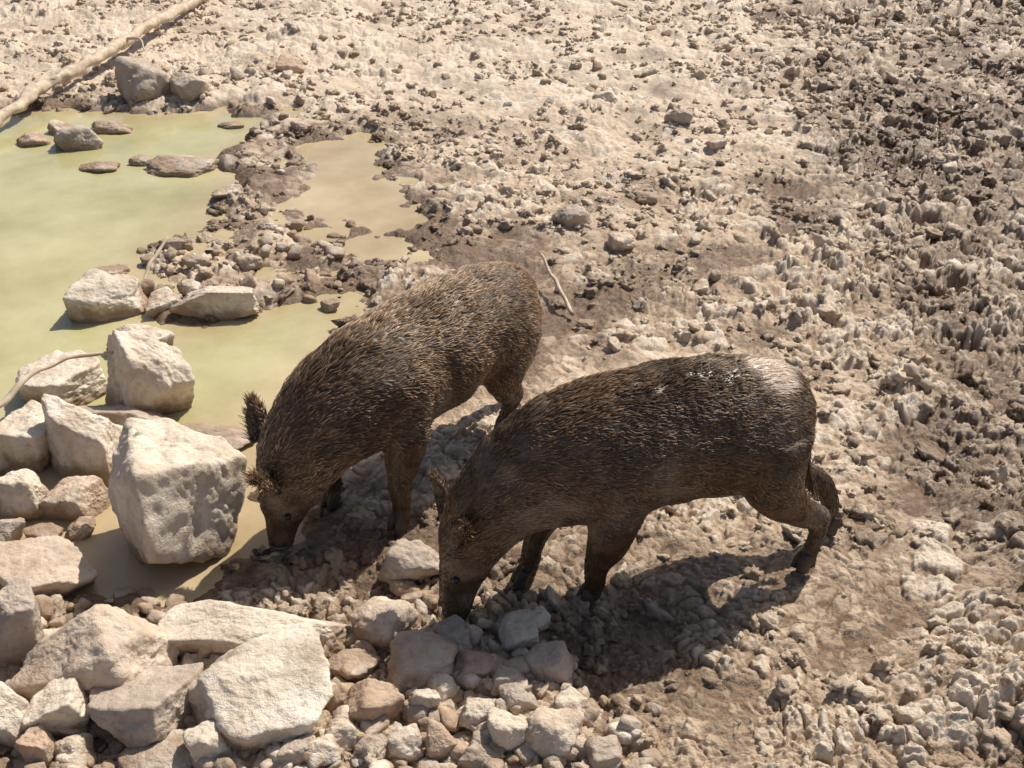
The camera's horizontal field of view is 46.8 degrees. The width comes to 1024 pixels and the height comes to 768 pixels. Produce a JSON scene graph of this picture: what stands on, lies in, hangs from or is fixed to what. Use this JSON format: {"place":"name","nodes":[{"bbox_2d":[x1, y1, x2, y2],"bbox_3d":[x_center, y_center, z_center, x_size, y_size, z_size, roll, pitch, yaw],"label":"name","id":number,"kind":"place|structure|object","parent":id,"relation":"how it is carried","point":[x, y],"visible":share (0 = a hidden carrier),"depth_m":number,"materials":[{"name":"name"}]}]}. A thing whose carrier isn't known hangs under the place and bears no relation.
{"place":"outdoors","nodes":[
{"label":"outdoors","id":0,"kind":"place"},
{"bbox_2d":[0,106,451,606],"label":"pond water","id":1,"kind":"structure","parent":0,"point":[65,222],"depth_m":6.09,"materials":[{"name":"green liquid"}]},
{"bbox_2d":[0,517,25,541],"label":"rock","id":2,"kind":"object","parent":1,"relation":"on","point":[11,529],"visible":0.66,"depth_m":3.88,"materials":[{"name":"stone"}]},
{"bbox_2d":[23,522,63,537],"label":"rock","id":3,"kind":"object","parent":1,"relation":"on","point":[42,529],"visible":0.73,"depth_m":3.94,"materials":[{"name":"stone"}]},
{"bbox_2d":[67,516,95,540],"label":"rock","id":4,"kind":"object","parent":1,"relation":"on","point":[81,528],"visible":1,"depth_m":3.96,"materials":[{"name":"stone"}]},
{"bbox_2d":[79,161,120,172],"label":"rock","id":5,"kind":"object","parent":1,"relation":"in","point":[103,166],"visible":0.8,"depth_m":7.05,"materials":[{"name":"stone"}]},
{"bbox_2d":[91,120,132,133],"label":"rock","id":6,"kind":"object","parent":1,"relation":"on","point":[107,127],"visible":0.69,"depth_m":7.67,"materials":[{"name":"stone"}]},
{"bbox_2d":[95,264,130,274],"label":"rock","id":7,"kind":"object","parent":1,"relation":"in","point":[113,269],"visible":0.45,"depth_m":5.78,"materials":[{"name":"stone"}]},
{"bbox_2d":[128,154,152,165],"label":"rock","id":8,"kind":"object","parent":1,"relation":"on","point":[139,160],"visible":0.91,"depth_m":7.14,"materials":[{"name":"stone"}]},
{"bbox_2d":[142,236,168,279],"bbox_3d":[-1.713,-0.537,5.605,0.027,0.204,0.377,7,31,11],"label":"stick","id":9,"kind":"object","parent":1,"relation":"in","point":[151,261],"visible":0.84,"depth_m":5.61,"materials":[{"name":"brown wood"}]},
{"bbox_2d":[217,121,244,128],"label":"rock","id":10,"kind":"object","parent":1,"relation":"on","point":[233,125],"visible":1,"depth_m":7.77,"materials":[{"name":"stone"}]},
{"bbox_2d":[320,298,340,312],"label":"rock","id":11,"kind":"object","parent":1,"relation":"on","point":[330,305],"visible":1,"depth_m":5.43,"materials":[{"name":"stone"}]},
{"bbox_2d":[0,0,1023,767],"bbox_3d":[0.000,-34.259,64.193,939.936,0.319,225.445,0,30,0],"label":"ground","id":12,"kind":"structure","parent":0,"point":[898,592],"depth_m":5.48,"materials":[{"name":"brown soil"}]},
{"bbox_2d":[0,681,29,746],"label":"rock","id":13,"kind":"object","parent":12,"relation":"on","point":[14,706],"visible":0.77,"depth_m":3.09,"materials":[{"name":"stone"}]},
{"bbox_2d":[0,576,44,666],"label":"rock","id":14,"kind":"object","parent":12,"relation":"on","point":[22,634],"visible":0.81,"depth_m":3.35,"materials":[{"name":"stone"}]},
{"bbox_2d":[0,468,48,520],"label":"rock","id":15,"kind":"object","parent":12,"relation":"on","point":[24,492],"visible":0.73,"depth_m":4.00,"materials":[{"name":"stone"}]},
{"bbox_2d":[0,400,51,474],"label":"rock","id":16,"kind":"object","parent":12,"relation":"on","point":[23,440],"visible":0.66,"depth_m":4.24,"materials":[{"name":"stone"}]},
{"bbox_2d":[16,131,51,146],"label":"rock","id":17,"kind":"object","parent":12,"relation":"on","point":[30,139],"visible":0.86,"depth_m":7.46,"materials":[{"name":"stone"}]},
{"bbox_2d":[14,723,55,767],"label":"rock","id":18,"kind":"object","parent":12,"relation":"on","point":[34,743],"visible":0.84,"depth_m":3.05,"materials":[{"name":"stone"}]},
{"bbox_2d":[22,677,89,736],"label":"rock","id":19,"kind":"object","parent":12,"relation":"on","point":[56,704],"visible":0.86,"depth_m":3.13,"materials":[{"name":"stone"}]},
{"bbox_2d":[47,119,71,134],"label":"rock","id":20,"kind":"object","parent":12,"relation":"on","point":[54,126],"visible":0.52,"depth_m":7.66,"materials":[{"name":"stone"}]},
{"bbox_2d":[15,350,106,405],"bbox_3d":[-1.826,0.008,4.775,0.329,0.211,0.329,20,35,30],"label":"rock","id":21,"kind":"object","parent":12,"relation":"on","point":[79,381],"visible":0.77,"depth_m":4.69,"materials":[{"name":"stone"}]},
{"bbox_2d":[53,733,94,761],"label":"rock","id":22,"kind":"object","parent":12,"relation":"on","point":[81,743],"visible":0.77,"depth_m":3.09,"materials":[{"name":"stone"}]},
{"bbox_2d":[39,475,110,522],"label":"rock","id":23,"kind":"object","parent":12,"relation":"on","point":[71,499],"visible":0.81,"depth_m":4.04,"materials":[{"name":"stone"}]},
{"bbox_2d":[53,125,102,151],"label":"rock","id":24,"kind":"object","parent":12,"relation":"on","point":[75,138],"visible":0.73,"depth_m":7.37,"materials":[{"name":"stone"}]},
{"bbox_2d":[41,394,122,486],"bbox_3d":[-1.532,0.216,4.273,0.304,0.378,0.242,0,30,0],"label":"rock","id":25,"kind":"object","parent":12,"relation":"on","point":[83,442],"visible":0.73,"depth_m":4.20,"materials":[{"name":"stone"}]},
{"bbox_2d":[6,604,179,698],"bbox_3d":[-1.171,0.770,3.337,0.447,0.274,0.339,6,31,11],"label":"rock","id":26,"kind":"object","parent":12,"relation":"on","point":[102,645],"visible":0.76,"depth_m":3.25,"materials":[{"name":"stone"}]},
{"bbox_2d":[0,0,208,126],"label":"fallen branch","id":27,"kind":"object","parent":12,"relation":"on","point":[30,94],"visible":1,"depth_m":8.64,"materials":[{"name":"brown wood"}]},
{"bbox_2d":[62,268,147,323],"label":"rock","id":28,"kind":"object","parent":12,"relation":"on","point":[93,295],"visible":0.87,"depth_m":5.34,"materials":[{"name":"stone"}]},
{"bbox_2d":[77,404,170,425],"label":"rock","id":29,"kind":"object","parent":12,"relation":"on","point":[119,414],"visible":0.26,"depth_m":4.50,"materials":[{"name":"stone"}]},
{"bbox_2d":[106,324,174,350],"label":"rock","id":30,"kind":"object","parent":12,"relation":"on","point":[163,335],"visible":0.17,"depth_m":5.08,"materials":[{"name":"stone"}]},
{"bbox_2d":[114,56,171,103],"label":"rock","id":31,"kind":"object","parent":12,"relation":"on","point":[138,81],"visible":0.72,"depth_m":8.09,"materials":[{"name":"stone"}]},
{"bbox_2d":[87,662,203,747],"bbox_3d":[-1.021,0.875,3.201,0.356,0.199,0.256,4,30,7],"label":"rock","id":32,"kind":"object","parent":12,"relation":"on","point":[147,707],"visible":0.81,"depth_m":3.12,"materials":[{"name":"stone"}]},
{"bbox_2d":[105,330,194,414],"bbox_3d":[-1.432,-0.004,4.637,0.366,0.436,0.239,-8,31,-14],"label":"rock","id":33,"kind":"object","parent":12,"relation":"on","point":[146,373],"visible":0.7,"depth_m":4.56,"materials":[{"name":"stone"}]},
{"bbox_2d":[0,351,112,407],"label":"stick","id":34,"kind":"object","parent":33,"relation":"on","point":[13,391],"visible":0.88,"depth_m":4.36,"materials":[{"name":"brown wood"}]},
{"bbox_2d":[118,729,192,767],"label":"rock","id":35,"kind":"object","parent":12,"relation":"on","point":[170,750],"visible":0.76,"depth_m":3.06,"materials":[{"name":"stone"}]},
{"bbox_2d":[146,287,181,317],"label":"rock","id":36,"kind":"object","parent":12,"relation":"on","point":[160,300],"visible":0.8,"depth_m":5.38,"materials":[{"name":"stone"}]},
{"bbox_2d":[158,238,191,250],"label":"rock","id":37,"kind":"object","parent":12,"relation":"on","point":[177,243],"visible":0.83,"depth_m":6.02,"materials":[{"name":"stone"}]},
{"bbox_2d":[108,417,246,563],"bbox_3d":[-1.146,0.431,3.906,0.451,0.644,0.427,21,36,31],"label":"rock","id":38,"kind":"object","parent":12,"relation":"on","point":[176,492],"visible":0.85,"depth_m":3.73,"materials":[{"name":"stone"}]},
{"bbox_2d":[145,155,218,177],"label":"rock","id":39,"kind":"object","parent":12,"relation":"on","point":[187,166],"visible":0.81,"depth_m":7.02,"materials":[{"name":"stone"}]},
{"bbox_2d":[0,62,364,683],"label":"pebbles","id":40,"kind":"object","parent":12,"relation":"on","point":[48,605],"visible":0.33,"depth_m":5.88,"materials":[{"name":"stone"}]},
{"bbox_2d":[0,535,97,598],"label":"rock","id":41,"kind":"object","parent":40,"relation":"on","point":[50,565],"visible":0.65,"depth_m":3.66,"materials":[{"name":"stone"}]},
{"bbox_2d":[169,72,208,101],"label":"rock","id":42,"kind":"object","parent":12,"relation":"on","point":[187,87],"visible":0.9,"depth_m":8.11,"materials":[{"name":"stone"}]},
{"bbox_2d":[177,279,201,295],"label":"rock","id":43,"kind":"object","parent":12,"relation":"on","point":[185,287],"visible":0.7,"depth_m":5.53,"materials":[{"name":"stone"}]},
{"bbox_2d":[181,254,212,268],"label":"rock","id":44,"kind":"object","parent":12,"relation":"on","point":[190,260],"visible":0.98,"depth_m":5.78,"materials":[{"name":"stone"}]},
{"bbox_2d":[182,719,231,761],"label":"rock","id":45,"kind":"object","parent":12,"relation":"on","point":[204,739],"visible":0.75,"depth_m":3.04,"materials":[{"name":"stone"}]},
{"bbox_2d":[169,286,260,320],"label":"rock","id":46,"kind":"object","parent":12,"relation":"on","point":[223,303],"visible":0.98,"depth_m":5.33,"materials":[{"name":"stone"}]},
{"bbox_2d":[181,422,250,449],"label":"rock","id":47,"kind":"object","parent":12,"relation":"on","point":[232,435],"visible":0.33,"depth_m":4.46,"materials":[{"name":"stone"}]},
{"bbox_2d":[211,184,243,197],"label":"rock","id":48,"kind":"object","parent":12,"relation":"on","point":[221,192],"visible":0.59,"depth_m":6.61,"materials":[{"name":"stone"}]},
{"bbox_2d":[236,253,263,271],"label":"rock","id":49,"kind":"object","parent":12,"relation":"on","point":[247,261],"visible":0.96,"depth_m":5.82,"materials":[{"name":"stone"}]},
{"bbox_2d":[244,67,262,74],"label":"rock","id":50,"kind":"object","parent":12,"relation":"on","point":[247,70],"visible":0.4,"depth_m":8.69,"materials":[{"name":"stone"}]},
{"bbox_2d":[157,599,350,658],"bbox_3d":[-0.773,0.738,3.460,0.588,0.178,0.198,0,30,0],"label":"rock","id":51,"kind":"object","parent":12,"relation":"on","point":[221,628],"visible":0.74,"depth_m":3.41,"materials":[{"name":"stone"}]},
{"bbox_2d":[187,622,333,752],"bbox_3d":[-0.688,0.868,3.197,0.407,0.265,0.328,-9,31,-15],"label":"rock","id":52,"kind":"object","parent":12,"relation":"on","point":[263,691],"visible":0.85,"depth_m":3.13,"materials":[{"name":"stone"}]},
{"bbox_2d":[257,218,278,230],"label":"rock","id":53,"kind":"object","parent":12,"relation":"on","point":[268,224],"visible":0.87,"depth_m":6.20,"materials":[{"name":"stone"}]},
{"bbox_2d":[276,54,304,73],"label":"rock","id":54,"kind":"object","parent":12,"relation":"on","point":[284,62],"visible":0.69,"depth_m":8.78,"materials":[{"name":"stone"}]},
{"bbox_2d":[290,121,312,132],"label":"rock","id":55,"kind":"object","parent":12,"relation":"on","point":[304,126],"visible":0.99,"depth_m":7.56,"materials":[{"name":"stone"}]},
{"bbox_2d":[307,734,341,766],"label":"rock","id":56,"kind":"object","parent":12,"relation":"on","point":[327,745],"visible":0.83,"depth_m":3.06,"materials":[{"name":"stone"}]},
{"bbox_2d":[11,577,663,767],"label":"pebbles","id":57,"kind":"object","parent":12,"relation":"on","point":[625,729],"visible":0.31,"depth_m":3.17,"materials":[{"name":"stone"}]},
{"bbox_2d":[277,733,313,764],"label":"rock","id":58,"kind":"object","parent":57,"relation":"on","point":[300,746],"visible":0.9,"depth_m":3.04,"materials":[{"name":"stone"}]},
{"bbox_2d":[326,682,353,710],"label":"rock","id":59,"kind":"object","parent":57,"relation":"on","point":[340,693],"visible":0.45,"depth_m":3.25,"materials":[{"name":"stone"}]},
{"bbox_2d":[425,719,457,762],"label":"rock","id":60,"kind":"object","parent":57,"relation":"on","point":[440,741],"visible":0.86,"depth_m":3.08,"materials":[{"name":"stone"}]},
{"bbox_2d":[457,740,499,767],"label":"rock","id":61,"kind":"object","parent":57,"relation":"on","point":[475,755],"visible":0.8,"depth_m":3.05,"materials":[{"name":"stone"}]},
{"bbox_2d":[323,718,360,751],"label":"rock","id":62,"kind":"object","parent":12,"relation":"on","point":[340,730],"visible":0.72,"depth_m":3.12,"materials":[{"name":"stone"}]},
{"bbox_2d":[328,648,380,680],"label":"rock","id":63,"kind":"object","parent":12,"relation":"on","point":[367,663],"visible":0.77,"depth_m":3.39,"materials":[{"name":"stone"}]},
{"bbox_2d":[354,733,387,758],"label":"rock","id":64,"kind":"object","parent":12,"relation":"on","point":[381,739],"visible":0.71,"depth_m":3.08,"materials":[{"name":"stone"}]},
{"bbox_2d":[343,677,404,721],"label":"rock","id":65,"kind":"object","parent":12,"relation":"on","point":[369,699],"visible":0.79,"depth_m":3.19,"materials":[{"name":"stone"}]},
{"bbox_2d":[349,596,417,653],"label":"rock","id":66,"kind":"object","parent":12,"relation":"on","point":[379,622],"visible":0.82,"depth_m":3.49,"materials":[{"name":"stone"}]},
{"bbox_2d":[236,260,543,550],"bbox_3d":[-0.353,0.041,4.018,0.427,0.700,1.374,21,36,31],"label":"wild boar","id":67,"kind":"object","parent":12,"relation":"on","point":[392,378],"visible":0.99,"depth_m":3.75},
{"bbox_2d":[386,723,424,765],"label":"rock","id":68,"kind":"object","parent":12,"relation":"on","point":[404,742],"visible":0.87,"depth_m":3.08,"materials":[{"name":"stone"}]},
{"bbox_2d":[378,538,439,583],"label":"rock","id":69,"kind":"object","parent":12,"relation":"on","point":[415,560],"visible":0.86,"depth_m":3.68,"materials":[{"name":"stone"}]},
{"bbox_2d":[386,630,457,694],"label":"rock","id":70,"kind":"object","parent":12,"relation":"on","point":[419,658],"visible":0.83,"depth_m":3.33,"materials":[{"name":"stone"}]},
{"bbox_2d":[408,688,440,709],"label":"rock","id":71,"kind":"object","parent":12,"relation":"on","point":[428,698],"visible":0.71,"depth_m":3.19,"materials":[{"name":"stone"}]},
{"bbox_2d":[428,673,459,701],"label":"rock","id":72,"kind":"object","parent":12,"relation":"on","point":[445,686],"visible":0.6,"depth_m":3.25,"materials":[{"name":"stone"}]},
{"bbox_2d":[432,614,472,649],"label":"rock","id":73,"kind":"object","parent":12,"relation":"on","point":[453,627],"visible":0.66,"depth_m":3.43,"materials":[{"name":"stone"}]},
{"bbox_2d":[459,697,494,729],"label":"rock","id":74,"kind":"object","parent":12,"relation":"on","point":[474,711],"visible":0.75,"depth_m":3.15,"materials":[{"name":"stone"}]},
{"bbox_2d":[454,650,502,677],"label":"rock","id":75,"kind":"object","parent":12,"relation":"on","point":[472,662],"visible":0.76,"depth_m":3.33,"materials":[{"name":"stone"}]},
{"bbox_2d":[487,706,527,752],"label":"rock","id":76,"kind":"object","parent":12,"relation":"on","point":[507,730],"visible":0.88,"depth_m":3.08,"materials":[{"name":"stone"}]},
{"bbox_2d":[491,664,527,696],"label":"rock","id":77,"kind":"object","parent":12,"relation":"on","point":[503,674],"visible":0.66,"depth_m":3.25,"materials":[{"name":"stone"}]},
{"bbox_2d":[0,0,1020,759],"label":"pebbles","id":78,"kind":"object","parent":12,"relation":"on","point":[716,274],"visible":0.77,"depth_m":7.93,"materials":[{"name":"stone"}]},
{"bbox_2d":[0,0,1023,767],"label":"mud clods","id":79,"kind":"object","parent":12,"relation":"on","point":[846,688],"visible":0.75,"depth_m":6.36,"materials":[{"name":"brown soil"}]},
{"bbox_2d":[498,682,537,711],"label":"rock","id":80,"kind":"object","parent":12,"relation":"on","point":[514,693],"visible":0.91,"depth_m":3.19,"materials":[{"name":"stone"}]},
{"bbox_2d":[498,609,538,650],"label":"rock","id":81,"kind":"object","parent":12,"relation":"on","point":[518,628],"visible":0.97,"depth_m":3.40,"materials":[{"name":"stone"}]},
{"bbox_2d":[525,640,574,683],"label":"rock","id":82,"kind":"object","parent":12,"relation":"on","point":[550,660],"visible":0.91,"depth_m":3.29,"materials":[{"name":"stone"}]},
{"bbox_2d":[525,708,584,760],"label":"rock","id":83,"kind":"object","parent":12,"relation":"on","point":[549,731],"visible":0.97,"depth_m":3.07,"materials":[{"name":"stone"}]},
{"bbox_2d":[540,253,574,315],"bbox_3d":[0.211,-0.465,5.465,0.029,0.120,0.452,-8,31,-14],"label":"stick","id":84,"kind":"object","parent":12,"relation":"on","point":[562,295],"visible":1,"depth_m":5.45,"materials":[{"name":"brown wood"}]},
{"bbox_2d":[551,204,591,227],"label":"rock","id":85,"kind":"object","parent":12,"relation":"on","point":[571,216],"visible":0.84,"depth_m":6.18,"materials":[{"name":"stone"}]},
{"bbox_2d":[554,686,590,713],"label":"rock","id":86,"kind":"object","parent":12,"relation":"on","point":[571,697],"visible":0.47,"depth_m":3.19,"materials":[{"name":"stone"}]},
{"bbox_2d":[576,319,595,327],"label":"rock","id":87,"kind":"object","parent":12,"relation":"on","point":[587,323],"visible":1,"depth_m":5.29,"materials":[{"name":"stone"}]},
{"bbox_2d":[585,734,622,767],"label":"rock","id":88,"kind":"object","parent":12,"relation":"on","point":[604,752],"visible":0.94,"depth_m":3.05,"materials":[{"name":"stone"}]},
{"bbox_2d":[592,89,618,101],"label":"rock","id":89,"kind":"object","parent":12,"relation":"on","point":[609,95],"visible":0.73,"depth_m":8.12,"materials":[{"name":"stone"}]},
{"bbox_2d":[607,232,635,250],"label":"rock","id":90,"kind":"object","parent":12,"relation":"on","point":[619,241],"visible":1,"depth_m":5.94,"materials":[{"name":"stone"}]},
{"bbox_2d":[427,352,847,620],"bbox_3d":[0.451,0.284,3.536,1.390,0.760,0.421,-9,31,-15],"label":"wild boar","id":91,"kind":"object","parent":12,"relation":"on","point":[611,460],"visible":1,"depth_m":3.31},
{"bbox_2d":[636,191,658,204],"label":"rock","id":92,"kind":"object","parent":12,"relation":"on","point":[646,197],"visible":0.91,"depth_m":6.58,"materials":[{"name":"stone"}]},
{"bbox_2d":[664,109,693,124],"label":"rock","id":93,"kind":"object","parent":12,"relation":"on","point":[683,116],"visible":0.9,"depth_m":7.64,"materials":[{"name":"stone"}]},
{"bbox_2d":[691,278,709,293],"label":"rock","id":94,"kind":"object","parent":12,"relation":"on","point":[701,285],"visible":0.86,"depth_m":5.55,"materials":[{"name":"stone"}]},
{"bbox_2d":[706,137,727,150],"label":"rock","id":95,"kind":"object","parent":12,"relation":"on","point":[714,144],"visible":1,"depth_m":7.31,"materials":[{"name":"stone"}]}
]}

